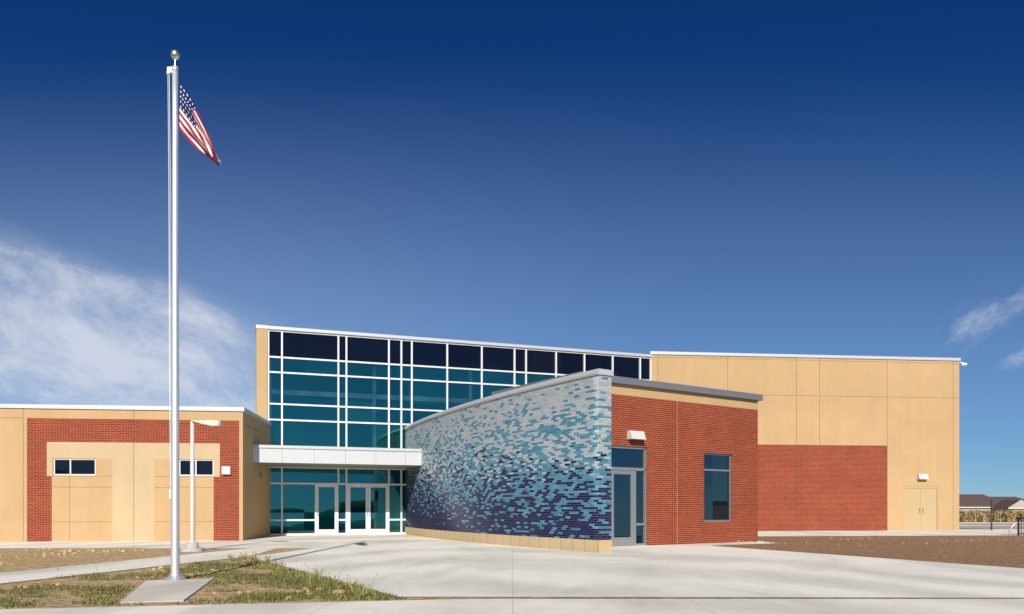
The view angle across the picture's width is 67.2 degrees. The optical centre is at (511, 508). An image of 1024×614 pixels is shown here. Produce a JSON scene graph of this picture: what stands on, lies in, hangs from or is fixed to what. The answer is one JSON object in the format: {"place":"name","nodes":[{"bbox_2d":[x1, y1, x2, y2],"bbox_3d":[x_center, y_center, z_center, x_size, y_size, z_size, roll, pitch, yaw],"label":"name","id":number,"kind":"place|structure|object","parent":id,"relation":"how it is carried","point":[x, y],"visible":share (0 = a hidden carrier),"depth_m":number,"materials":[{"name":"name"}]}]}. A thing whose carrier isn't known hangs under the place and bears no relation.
{"place":"outdoors","nodes":[
{"label":"outdoors","id":0,"kind":"place"},
{"bbox_2d":[0,534,1023,597],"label":"plaza","id":1,"kind":"structure","parent":0,"point":[404,565],"depth_m":15.41,"materials":[{"name":"concrete"}]},
{"bbox_2d":[0,404,271,541],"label":"wing","id":2,"kind":"structure","parent":1,"relation":"on","point":[84,472],"depth_m":29.31,"materials":[{"name":"beige concrete"}]},
{"bbox_2d":[255,324,652,535],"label":"glass wall","id":3,"kind":"structure","parent":1,"relation":"on","point":[319,387],"depth_m":36.46,"materials":[{"name":"teal glass"}]},
{"bbox_2d":[253,445,421,468],"bbox_3d":[-7.674,-2.250,34.378,7.750,0.720,3.450,0,0,-19],"label":"canopy","id":4,"kind":"object","parent":3,"relation":"attached to","point":[325,457],"visible":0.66,"depth_m":32.85,"materials":[{"name":"grey metal"}]},
{"bbox_2d":[405,368,612,552],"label":"tile wall","id":5,"kind":"structure","parent":1,"relation":"on","point":[528,466],"depth_m":24.98,"materials":[{"name":"tile"}]},
{"bbox_2d":[492,371,762,545],"bbox_3d":[4.373,-1.510,28.589,8.810,5.520,5.260,0,0,-34],"label":"brick box","id":6,"kind":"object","parent":1,"relation":"on","point":[684,464],"visible":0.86,"depth_m":26.75,"materials":[{"name":"red brick"}]},
{"bbox_2d":[0,517,1023,608],"bbox_3d":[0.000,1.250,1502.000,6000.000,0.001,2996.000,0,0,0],"label":"dirt ground","id":7,"kind":"structure","parent":0,"point":[1005,552],"depth_m":19.23,"materials":[{"name":"brown soil"}]},
{"bbox_2d":[0,548,276,583],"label":"sidewalk","id":8,"kind":"structure","parent":7,"relation":"on","point":[24,575],"depth_m":16.71,"materials":[{"name":"concrete"}]},
{"bbox_2d":[121,578,213,602],"bbox_3d":[-5.339,1.240,11.822,1.058,0.020,3.333,0,0,-15],"label":"flagpole base","id":9,"kind":"object","parent":7,"relation":"on","point":[161,591],"visible":0.92,"depth_m":11.55,"materials":[{"name":"concrete"}]},
{"bbox_2d":[164,49,186,580],"bbox_3d":[-5.806,-3.326,13.292,0.400,9.152,0.400,0,0,0],"label":"flagpole","id":10,"kind":"object","parent":9,"relation":"on","point":[175,575],"visible":0.99,"depth_m":13.24,"materials":[{"name":"silver metal"}]},
{"bbox_2d":[180,84,220,165],"bbox_3d":[-5.391,-6.640,13.290,0.680,1.380,0.335,0,0,0],"label":"flag","id":11,"kind":"object","parent":10,"relation":"attached to","point":[193,130],"visible":1,"depth_m":13.29,"materials":[{"name":"multicoloured fabric"}]},
{"bbox_2d":[2,563,358,605],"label":"grass","id":12,"kind":"structure","parent":7,"relation":"on","point":[181,571],"depth_m":12.30,"materials":[{"name":"green plant"}]},
{"bbox_2d":[181,420,222,551],"bbox_3d":[-9.039,-0.650,22.442,1.140,3.800,0.620,0,0,-4],"label":"lamp post","id":13,"kind":"object","parent":7,"relation":"on","point":[192,545],"visible":0.99,"depth_m":22.37,"materials":[{"name":"metal"}]},
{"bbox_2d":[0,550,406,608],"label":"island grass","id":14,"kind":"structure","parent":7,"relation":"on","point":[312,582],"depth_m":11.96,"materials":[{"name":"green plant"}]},
{"bbox_2d":[0,536,1010,599],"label":"soil clods","id":15,"kind":"object","parent":7,"relation":"on","point":[66,550],"visible":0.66,"depth_m":21.15,"materials":[{"name":"brown soil"}]},
{"bbox_2d":[0,599,1023,613],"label":"front walk","id":16,"kind":"structure","parent":7,"relation":"on","point":[728,606],"depth_m":9.69,"materials":[{"name":"concrete"}]},
{"bbox_2d":[647,351,966,530],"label":"building","id":17,"kind":"structure","parent":7,"relation":"on","point":[857,443],"depth_m":42.87,"materials":[{"name":"beige concrete"}]},
{"bbox_2d":[758,529,1023,535],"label":"sidewalk","id":18,"kind":"structure","parent":7,"relation":"on","point":[978,532],"depth_m":37.99,"materials":[{"name":"grey concrete"}]},
{"bbox_2d":[959,494,1023,511],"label":"houses","id":19,"kind":"structure","parent":7,"relation":"on","point":[978,502],"depth_m":195.29,"materials":[{"name":"beige"}]},
{"bbox_2d":[959,526,1023,527],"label":"strip","id":20,"kind":"object","parent":7,"relation":"on","point":[989,527],"depth_m":50.14,"materials":[{"name":"concrete"}]},
{"bbox_2d":[959,525,1023,525],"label":"strip","id":21,"kind":"object","parent":7,"relation":"on","point":[988,525],"depth_m":56.00,"materials":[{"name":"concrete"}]},
{"bbox_2d":[959,522,1023,523],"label":"strip","id":22,"kind":"object","parent":7,"relation":"on","point":[988,523],"depth_m":63.40,"materials":[{"name":"concrete"}]},
{"bbox_2d":[991,500,1023,535],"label":"site furniture","id":23,"kind":"object","parent":7,"relation":"on","point":[1018,522],"visible":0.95,"depth_m":35.38,"materials":[{"name":"grey metal"}]},
{"bbox_2d":[0,0,1023,498],"label":"sky","id":24,"kind":"structure","parent":0,"point":[806,177],"materials":[{"name":"blue"}]},
{"bbox_2d":[959,509,1023,521],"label":"hedge","id":25,"kind":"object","parent":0,"point":[997,515],"depth_m":72.73,"materials":[{"name":"yellow plant"}]}
]}

